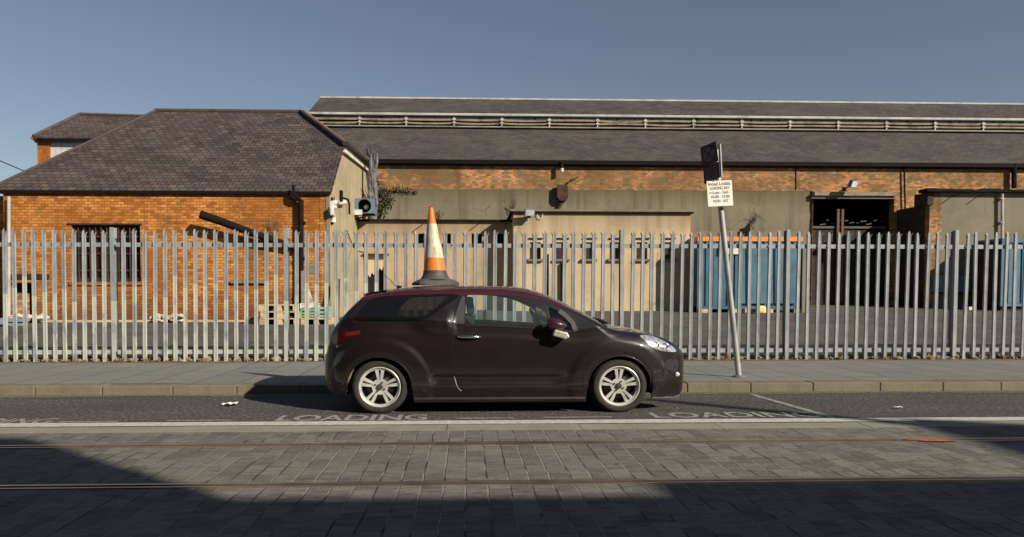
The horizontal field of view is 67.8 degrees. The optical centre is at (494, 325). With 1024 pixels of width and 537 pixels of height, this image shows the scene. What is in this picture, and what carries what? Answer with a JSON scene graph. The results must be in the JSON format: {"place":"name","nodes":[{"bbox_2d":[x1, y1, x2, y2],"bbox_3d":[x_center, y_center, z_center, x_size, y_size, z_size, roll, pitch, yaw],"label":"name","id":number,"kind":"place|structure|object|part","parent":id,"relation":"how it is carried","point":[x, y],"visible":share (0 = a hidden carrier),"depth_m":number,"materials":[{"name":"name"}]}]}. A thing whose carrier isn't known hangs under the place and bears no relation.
{"place":"outdoors","nodes":[
{"label":"outdoors","id":0,"kind":"place"},
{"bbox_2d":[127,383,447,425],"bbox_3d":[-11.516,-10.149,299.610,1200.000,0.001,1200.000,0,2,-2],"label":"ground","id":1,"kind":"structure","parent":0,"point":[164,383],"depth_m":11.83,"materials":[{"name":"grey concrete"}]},
{"bbox_2d":[0,420,1023,432],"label":"edging stones","id":2,"kind":"object","parent":1,"relation":"on","point":[442,427],"visible":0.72,"depth_m":7.62,"materials":[{"name":"stone"}]},
{"bbox_2d":[0,302,1020,360],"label":"yard","id":3,"kind":"structure","parent":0,"point":[499,316],"depth_m":20.12,"materials":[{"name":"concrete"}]},
{"bbox_2d":[0,196,3,317],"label":"side wall","id":4,"kind":"structure","parent":3,"relation":"on","point":[1,229],"depth_m":24.54,"materials":[{"name":"orange brick"}]},
{"bbox_2d":[0,318,29,325],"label":"grey sheeting","id":5,"kind":"object","parent":3,"relation":"on","point":[19,321],"visible":0.55,"depth_m":21.68,"materials":[{"name":"grey plastic"}]},
{"bbox_2d":[30,112,143,163],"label":"brick house","id":6,"kind":"structure","parent":3,"relation":"on","point":[66,134],"depth_m":40.43,"materials":[{"name":"tile"}]},
{"bbox_2d":[8,313,182,322],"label":"broken blocks","id":7,"kind":"object","parent":3,"relation":"on","point":[159,318],"depth_m":23.00,"materials":[{"name":"beige concrete"}]},
{"bbox_2d":[0,108,368,321],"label":"brick workshop","id":8,"kind":"structure","parent":3,"relation":"on","point":[159,170],"depth_m":23.70,"materials":[{"name":"orange brick"}]},
{"bbox_2d":[1,274,48,314],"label":"doorway","id":9,"kind":"structure","parent":8,"relation":"in","point":[19,276],"depth_m":23.57,"materials":[{"name":"brick"}]},
{"bbox_2d":[67,223,141,284],"bbox_3d":[-12.007,-2.189,23.565,2.281,1.902,0.250,0,2,-2],"label":"window","id":10,"kind":"structure","parent":8,"relation":"in","point":[87,227],"depth_m":23.60,"materials":[{"name":"black glass"}]},
{"bbox_2d":[199,211,293,250],"bbox_3d":[-7.514,-2.876,23.329,2.921,1.226,0.260,0,2,-10],"label":"flue pipe","id":11,"kind":"object","parent":8,"relation":"attached to","point":[215,219],"visible":0.66,"depth_m":23.15,"materials":[{"name":"metal"}]},
{"bbox_2d":[262,222,277,236],"bbox_3d":[-6.933,-2.903,23.410,0.423,0.740,0.475,2,3,35],"label":"bare shrub","id":12,"kind":"object","parent":8,"relation":"attached to","point":[267,229],"visible":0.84,"depth_m":23.48,"materials":[{"name":"brown plant"}]},
{"bbox_2d":[328,190,350,224],"bbox_3d":[-5.072,-3.813,25.322,0.348,1.179,3.719,0,2,-2],"label":"pipework","id":13,"kind":"object","parent":8,"relation":"attached to","point":[332,207],"visible":0.98,"depth_m":23.94,"materials":[{"name":"white paint"}]},
{"bbox_2d":[354,198,374,219],"bbox_3d":[-5.021,-4.440,29.260,0.805,0.811,0.640,0,2,-2],"label":"fan unit","id":14,"kind":"object","parent":8,"relation":"attached to","point":[364,207],"visible":0.99,"depth_m":29.15,"materials":[{"name":"grey metal"}]},
{"bbox_2d":[259,317,300,324],"bbox_3d":[-6.350,-0.126,22.835,1.158,0.192,0.900,0,2,-2],"label":"timber pallet","id":15,"kind":"object","parent":3,"relation":"on","point":[271,320],"visible":0.55,"depth_m":22.40,"materials":[{"name":"beige wood"}]},
{"bbox_2d":[260,311,303,317],"bbox_3d":[-6.320,-0.326,22.828,1.158,0.192,0.900,0,2,-2],"label":"timber pallet","id":16,"kind":"object","parent":15,"relation":"on","point":[280,314],"visible":0.45,"depth_m":22.40,"materials":[{"name":"beige wood"}]},
{"bbox_2d":[258,304,303,310],"bbox_3d":[-6.370,-0.525,22.819,1.158,0.192,0.900,0,2,-2],"label":"timber pallet","id":17,"kind":"object","parent":16,"relation":"on","point":[271,307],"visible":0.48,"depth_m":22.49,"materials":[{"name":"beige wood"}]},
{"bbox_2d":[301,271,304,302],"bbox_3d":[-5.905,-0.883,23.494,0.125,1.590,0.090,0,2,-2],"label":"plank","id":18,"kind":"object","parent":3,"relation":"on","point":[302,284],"visible":0.5,"depth_m":23.46,"materials":[{"name":"beige wood"}]},
{"bbox_2d":[301,317,333,324],"bbox_3d":[-5.284,-0.130,22.876,0.883,0.197,0.900,0,2,-2],"label":"timber pallet","id":19,"kind":"object","parent":3,"relation":"on","point":[330,320],"visible":0.6,"depth_m":22.55,"materials":[{"name":"beige wood"}]},
{"bbox_2d":[300,308,313,317],"bbox_3d":[-5.499,-0.365,22.701,0.483,0.280,0.415,0,2,-2],"label":"crate","id":20,"kind":"object","parent":19,"relation":"on","point":[310,316],"visible":0.45,"depth_m":22.50,"materials":[{"name":"green plastic"}]},
{"bbox_2d":[300,303,319,307],"bbox_3d":[-5.493,-0.583,22.693,0.518,0.150,0.415,0,2,-2],"label":"crate","id":21,"kind":"object","parent":20,"relation":"on","point":[302,305],"visible":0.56,"depth_m":22.50,"materials":[{"name":"white paint"}]},
{"bbox_2d":[304,289,313,306],"bbox_3d":[-5.562,-0.839,22.863,0.125,0.595,0.608,-1,3,-34],"label":"white board","id":22,"kind":"object","parent":21,"relation":"on","point":[310,299],"visible":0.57,"depth_m":22.80,"materials":[{"name":"paint"}]},
{"bbox_2d":[318,306,332,317],"bbox_3d":[-5.044,-0.395,22.717,0.344,0.340,0.415,0,2,-2],"label":"crate","id":23,"kind":"object","parent":19,"relation":"on","point":[322,316],"visible":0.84,"depth_m":22.52,"materials":[{"name":"green plastic"}]},
{"bbox_2d":[338,279,339,321],"bbox_3d":[-4.839,-0.751,23.370,0.172,1.351,0.329,0,2,-2],"label":"rusty strip","id":24,"kind":"object","parent":3,"relation":"on","point":[338,297],"visible":0.21,"depth_m":23.38,"materials":[{"name":"metal"}]},
{"bbox_2d":[357,219,511,309],"bbox_3d":[-1.753,-2.219,31.599,8.744,4.029,3.250,0,2,-2],"label":"annex","id":25,"kind":"object","parent":3,"relation":"on","point":[411,226],"visible":0.28,"depth_m":30.06,"materials":[{"name":"beige render"},{"name":"dark glass"},{"name":"concrete"}]},
{"bbox_2d":[359,142,377,218],"bbox_3d":[-5.093,-5.877,30.887,0.804,3.343,0.569,0,2,-2],"label":"dead creeper","id":26,"kind":"object","parent":25,"relation":"on","point":[372,187],"visible":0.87,"depth_m":30.87,"materials":[{"name":"grey wood"}]},
{"bbox_2d":[362,254,388,292],"bbox_3d":[-4.677,-1.508,30.142,1.028,2.619,0.430,0,2,-2],"label":"doorway","id":27,"kind":"structure","parent":25,"relation":"in","point":[371,257],"depth_m":30.28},
{"bbox_2d":[361,179,400,218],"bbox_3d":[-4.634,-5.158,31.178,1.687,1.768,0.849,0,2,-2],"label":"plant","id":28,"kind":"object","parent":25,"relation":"on","point":[384,196],"visible":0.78,"depth_m":31.16,"materials":[{"name":"green plant"}]},
{"bbox_2d":[418,234,423,242],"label":"window","id":29,"kind":"structure","parent":25,"relation":"in","point":[421,236],"depth_m":30.30,"materials":[{"name":"black glass"}]},
{"bbox_2d":[446,234,450,242],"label":"window","id":30,"kind":"structure","parent":25,"relation":"in","point":[449,235],"depth_m":30.34,"materials":[{"name":"black glass"}]},
{"bbox_2d":[472,234,481,243],"bbox_3d":[-0.712,-3.431,30.401,0.409,0.408,0.029,0,2,-2],"label":"window","id":31,"kind":"structure","parent":25,"relation":"in","point":[480,235],"depth_m":30.39,"materials":[{"name":"black glass"}]},
{"bbox_2d":[497,234,502,243],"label":"window","id":32,"kind":"structure","parent":25,"relation":"in","point":[499,236],"depth_m":30.42,"materials":[{"name":"black glass"}]},
{"bbox_2d":[0,354,1019,360],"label":"soil strip","id":33,"kind":"object","parent":3,"relation":"on","point":[685,355],"visible":0.19,"depth_m":14.59,"materials":[{"name":"brown soil"}]},
{"bbox_2d":[506,209,693,310],"bbox_3d":[4.074,-2.363,31.357,7.092,4.335,4.170,0,2,-2],"label":"tall annex","id":34,"kind":"object","parent":3,"relation":"on","point":[599,221],"visible":0.52,"depth_m":29.41,"materials":[{"name":"cream painted render"},{"name":"dark metal trim"}]},
{"bbox_2d":[524,208,534,217],"bbox_3d":[1.329,-4.267,28.915,0.397,0.356,0.443,0,2,-2],"label":"floodlight","id":35,"kind":"object","parent":34,"relation":"attached to","point":[529,212],"visible":1,"depth_m":28.77,"materials":[{"name":"white metal"}]},
{"bbox_2d":[527,238,542,260],"bbox_3d":[1.567,-2.911,29.322,0.608,0.902,0.300,0,2,-2],"label":"window","id":36,"kind":"structure","parent":34,"relation":"in","point":[531,249],"depth_m":29.42,"materials":[{"name":"black glass"}]},
{"bbox_2d":[556,238,569,260],"bbox_3d":[2.581,-2.915,29.361,0.609,0.903,0.300,0,2,-2],"label":"window","id":37,"kind":"structure","parent":34,"relation":"in","point":[558,250],"depth_m":29.46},
{"bbox_2d":[581,238,596,260],"bbox_3d":[3.643,-2.919,29.401,0.609,0.904,0.300,0,2,-2],"label":"window","id":38,"kind":"structure","parent":34,"relation":"in","point":[588,250],"depth_m":29.52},
{"bbox_2d":[607,238,618,260],"bbox_3d":[4.662,-2.923,29.440,0.609,0.904,0.300,0,2,-2],"label":"window","id":39,"kind":"structure","parent":34,"relation":"in","point":[616,249],"depth_m":29.56,"materials":[{"name":"black glass"}]},
{"bbox_2d":[635,238,649,260],"bbox_3d":[5.699,-2.927,29.480,0.610,0.905,0.300,0,2,-2],"label":"window","id":40,"kind":"structure","parent":34,"relation":"in","point":[638,250],"depth_m":29.57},
{"bbox_2d":[664,238,676,260],"bbox_3d":[6.724,-2.931,29.519,0.610,0.906,0.300,0,2,-2],"label":"window","id":41,"kind":"structure","parent":34,"relation":"in","point":[667,250],"depth_m":29.64,"materials":[{"name":"black glass"}]},
{"bbox_2d":[308,96,1023,304],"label":"long warehouse","id":42,"kind":"structure","parent":3,"relation":"on","point":[781,171],"depth_m":34.37,"materials":[{"name":"brick"}]},
{"bbox_2d":[382,183,418,192],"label":"wall weeds","id":43,"kind":"object","parent":42,"relation":"attached to","point":[396,188],"depth_m":32.87,"materials":[{"name":"beige plant"}]},
{"bbox_2d":[556,177,578,208],"bbox_3d":[3.193,-5.735,33.121,0.977,1.494,0.260,0,2,-2],"label":"rusty hopper","id":44,"kind":"object","parent":42,"relation":"attached to","point":[562,194],"visible":0.91,"depth_m":32.99,"materials":[{"name":"metal"}]},
{"bbox_2d":[843,180,858,190],"bbox_3d":[15.561,-6.137,33.329,0.491,0.372,0.968,0,2,-2],"label":"floodlight","id":45,"kind":"object","parent":42,"relation":"attached to","point":[852,183],"visible":1,"depth_m":32.99,"materials":[{"name":"white metal"}]},
{"bbox_2d":[810,192,896,304],"bbox_3d":[15.868,-2.992,35.311,3.918,5.888,3.370,0,2,-2],"label":"doorway","id":46,"kind":"structure","parent":42,"relation":"in","point":[834,213],"depth_m":34.35,"materials":[{"name":"black metal"}]},
{"bbox_2d":[689,237,802,312],"bbox_3d":[9.538,-1.924,29.675,4.019,2.858,2.522,0,2,-2],"label":"shipping container","id":47,"kind":"object","parent":3,"relation":"on","point":[764,265],"visible":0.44,"depth_m":28.51,"materials":[{"name":"blue metal"}]},
{"bbox_2d":[741,248,767,303],"bbox_3d":[9.717,-1.868,28.493,0.999,2.112,0.020,0,2,-2],"label":"door","id":48,"kind":"structure","parent":47,"relation":"in","point":[764,251],"depth_m":28.48,"materials":[{"name":"blue paint"}]},
{"bbox_2d":[770,248,796,303],"bbox_3d":[10.820,-1.871,28.536,1.029,2.115,0.020,0,2,-2],"label":"door","id":49,"kind":"structure","parent":47,"relation":"in","point":[793,251],"depth_m":28.53,"materials":[{"name":"blue paint"}]},
{"bbox_2d":[690,222,809,307],"bbox_3d":[10.302,-2.290,32.586,5.610,4.094,2.200,0,2,-2],"label":"olive annex","id":50,"kind":"object","parent":3,"relation":"on","point":[746,230],"visible":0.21,"depth_m":31.48,"materials":[{"name":"metal"}]},
{"bbox_2d":[755,306,765,313],"bbox_3d":[9.729,-0.565,27.843,0.340,0.300,0.300,0,2,-2],"label":"yellow sack","id":51,"kind":"object","parent":3,"relation":"on","point":[762,309],"visible":0.64,"depth_m":27.70,"materials":[{"name":"yellow plastic"}]},
{"bbox_2d":[801,248,805,312],"bbox_3d":[11.594,-1.676,28.543,0.135,2.410,0.080,0,2,-2],"label":"pale board","id":52,"kind":"object","parent":3,"relation":"on","point":[803,282],"visible":0.86,"depth_m":28.50,"materials":[{"name":"beige wood"}]},
{"bbox_2d":[897,188,1023,307],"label":"outbuilding","id":53,"kind":"structure","parent":3,"relation":"on","point":[972,212],"depth_m":31.67,"materials":[{"name":"paint"}]},
{"bbox_2d":[931,275,970,291],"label":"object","id":54,"kind":"object","parent":53,"relation":"attached to","point":[960,283],"visible":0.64,"depth_m":31.41,"materials":[{"name":"blue metal"}]},
{"bbox_2d":[969,282,982,308],"bbox_3d":[19.928,-1.252,31.081,1.003,1.435,0.588,0,2,-2],"label":"scrap heap","id":55,"kind":"object","parent":3,"relation":"on","point":[979,296],"visible":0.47,"depth_m":30.91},
{"bbox_2d":[977,238,1023,310],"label":"shipping container","id":56,"kind":"object","parent":3,"relation":"on","point":[980,269],"visible":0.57,"depth_m":29.96,"materials":[{"name":"blue metal"}]},
{"bbox_2d":[977,241,999,305],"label":"end doors","id":57,"kind":"structure","parent":56,"relation":"in","point":[980,263],"depth_m":30.46,"materials":[{"name":"black metal"}]},
{"bbox_2d":[0,427,1023,536],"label":"tram paving","id":58,"kind":"structure","parent":0,"point":[912,509],"depth_m":5.21,"materials":[{"name":"stone"}]},
{"bbox_2d":[0,475,1023,489],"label":"tram rail","id":59,"kind":"object","parent":58,"relation":"on","point":[491,482],"visible":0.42,"depth_m":5.32,"materials":[{"name":"metal"}]},
{"bbox_2d":[0,438,1023,448],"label":"tram rail","id":60,"kind":"object","parent":58,"relation":"on","point":[469,443],"visible":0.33,"depth_m":6.75,"materials":[{"name":"metal"}]},
{"bbox_2d":[908,438,958,440],"bbox_3d":[3.939,1.034,6.881,0.465,0.001,0.161,0,2,-2],"label":"spray mark","id":61,"kind":"object","parent":58,"relation":"on","point":[931,439],"visible":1,"depth_m":6.88,"materials":[{"name":"orange paint"}]},
{"bbox_2d":[0,392,1023,422],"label":"road","id":62,"kind":"structure","parent":0,"point":[120,409],"depth_m":8.87,"materials":[{"name":"grey asphalt"}]},
{"bbox_2d":[0,418,59,422],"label":"road marking","id":63,"kind":"object","parent":62,"relation":"on","point":[22,420],"visible":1,"depth_m":7.98,"materials":[{"name":"paint"}]},
{"bbox_2d":[220,402,237,404],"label":"litter","id":64,"kind":"object","parent":62,"relation":"on","point":[230,403],"visible":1,"depth_m":9.05,"materials":[{"name":"white paper"}]},
{"bbox_2d":[275,414,426,420],"bbox_3d":[-1.518,0.992,8.171,1.585,0.001,0.377,0,2,-2],"label":"road marking","id":65,"kind":"object","parent":62,"relation":"on","point":[373,417],"visible":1,"depth_m":8.18,"materials":[{"name":"paint"}]},
{"bbox_2d":[59,395,837,421],"bbox_3d":[-0.458,0.961,8.972,8.227,0.001,1.913,0,2,-2],"label":"road marking","id":66,"kind":"object","parent":62,"relation":"on","point":[808,410],"visible":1,"depth_m":8.24,"materials":[{"name":"paint"}]},
{"bbox_2d":[325,274,683,413],"bbox_3d":[0.125,0.167,9.295,4.187,1.581,2.033,0,2,-2],"label":"parked car","id":67,"kind":"object","parent":62,"relation":"on","point":[392,348],"visible":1,"depth_m":8.48,"materials":[{"name":"paint"}]},
{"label":"side window","id":68,"kind":"part","parent":67,"relation":"part of","materials":[{"name":"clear glass"}]},
{"bbox_2d":[412,206,458,285],"bbox_3d":[-0.716,-0.960,9.219,0.542,0.951,0.431,0,2,-12],"label":"traffic cone","id":69,"kind":"object","parent":67,"relation":"on","point":[434,272],"visible":1,"depth_m":9.13,"materials":[{"name":"plastic"}]},
{"bbox_3d":[0.203,0.136,10.147,1.472,1.109,0.336,0,2,-2],"label":"door","id":70,"kind":"part","parent":67,"relation":"part of","materials":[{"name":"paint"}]},
{"bbox_3d":[0.268,0.202,8.452,1.472,1.109,0.336,0,2,-2],"label":"door","id":71,"kind":"part","parent":67,"relation":"part of","materials":[{"name":"paint"}]},
{"bbox_2d":[0,380,1023,394],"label":"kerb","id":72,"kind":"structure","parent":62,"relation":"on","point":[322,388],"depth_m":10.35,"materials":[{"name":"concrete"}]},
{"bbox_2d":[0,417,1023,426],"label":"white line","id":73,"kind":"object","parent":62,"relation":"on","point":[502,421],"visible":1,"depth_m":7.89,"materials":[{"name":"paint"}]},
{"bbox_2d":[0,390,1023,397],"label":"gutter grit","id":74,"kind":"object","parent":62,"relation":"on","point":[279,395],"visible":0.7,"depth_m":10.20,"materials":[{"name":"grey gravel"}]},
{"bbox_2d":[648,412,821,417],"bbox_3d":[2.642,0.984,8.371,1.856,0.001,0.354,0,2,-2],"label":"road marking","id":75,"kind":"object","parent":62,"relation":"on","point":[706,414],"visible":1,"depth_m":8.38,"materials":[{"name":"paint"}]},
{"bbox_2d":[0,360,1023,383],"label":"pavement","id":76,"kind":"structure","parent":0,"point":[266,372],"depth_m":11.99,"materials":[{"name":"grey concrete"}]},
{"bbox_2d":[0,227,1023,361],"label":"palisade fence","id":77,"kind":"object","parent":76,"relation":"on","point":[954,247],"visible":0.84,"depth_m":13.96,"materials":[{"name":"metal"}]},
{"bbox_2d":[0,358,1023,362],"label":"fence foot dirt","id":78,"kind":"structure","parent":76,"relation":"on","point":[324,361],"depth_m":13.76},
{"bbox_2d":[2,353,1023,362],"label":"dry grass","id":79,"kind":"structure","parent":78,"relation":"on","point":[728,356],"depth_m":13.91,"materials":[{"name":"brown plant"}]},
{"bbox_2d":[5,353,1022,361],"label":"rubble","id":80,"kind":"object","parent":76,"relation":"on","point":[810,356],"visible":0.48,"depth_m":14.05,"materials":[{"name":"stone"}]},
{"bbox_2d":[700,141,745,377],"bbox_3d":[3.340,-0.940,11.064,0.691,3.416,0.250,0,2,-2],"label":"sign post","id":81,"kind":"object","parent":76,"relation":"on","point":[719,194],"visible":1,"depth_m":11.02,"materials":[{"name":"metal"}]},
{"bbox_2d":[0,0,1023,195],"label":"sky","id":82,"kind":"structure","parent":0,"point":[60,60],"materials":[{"name":"blue"}]}
]}

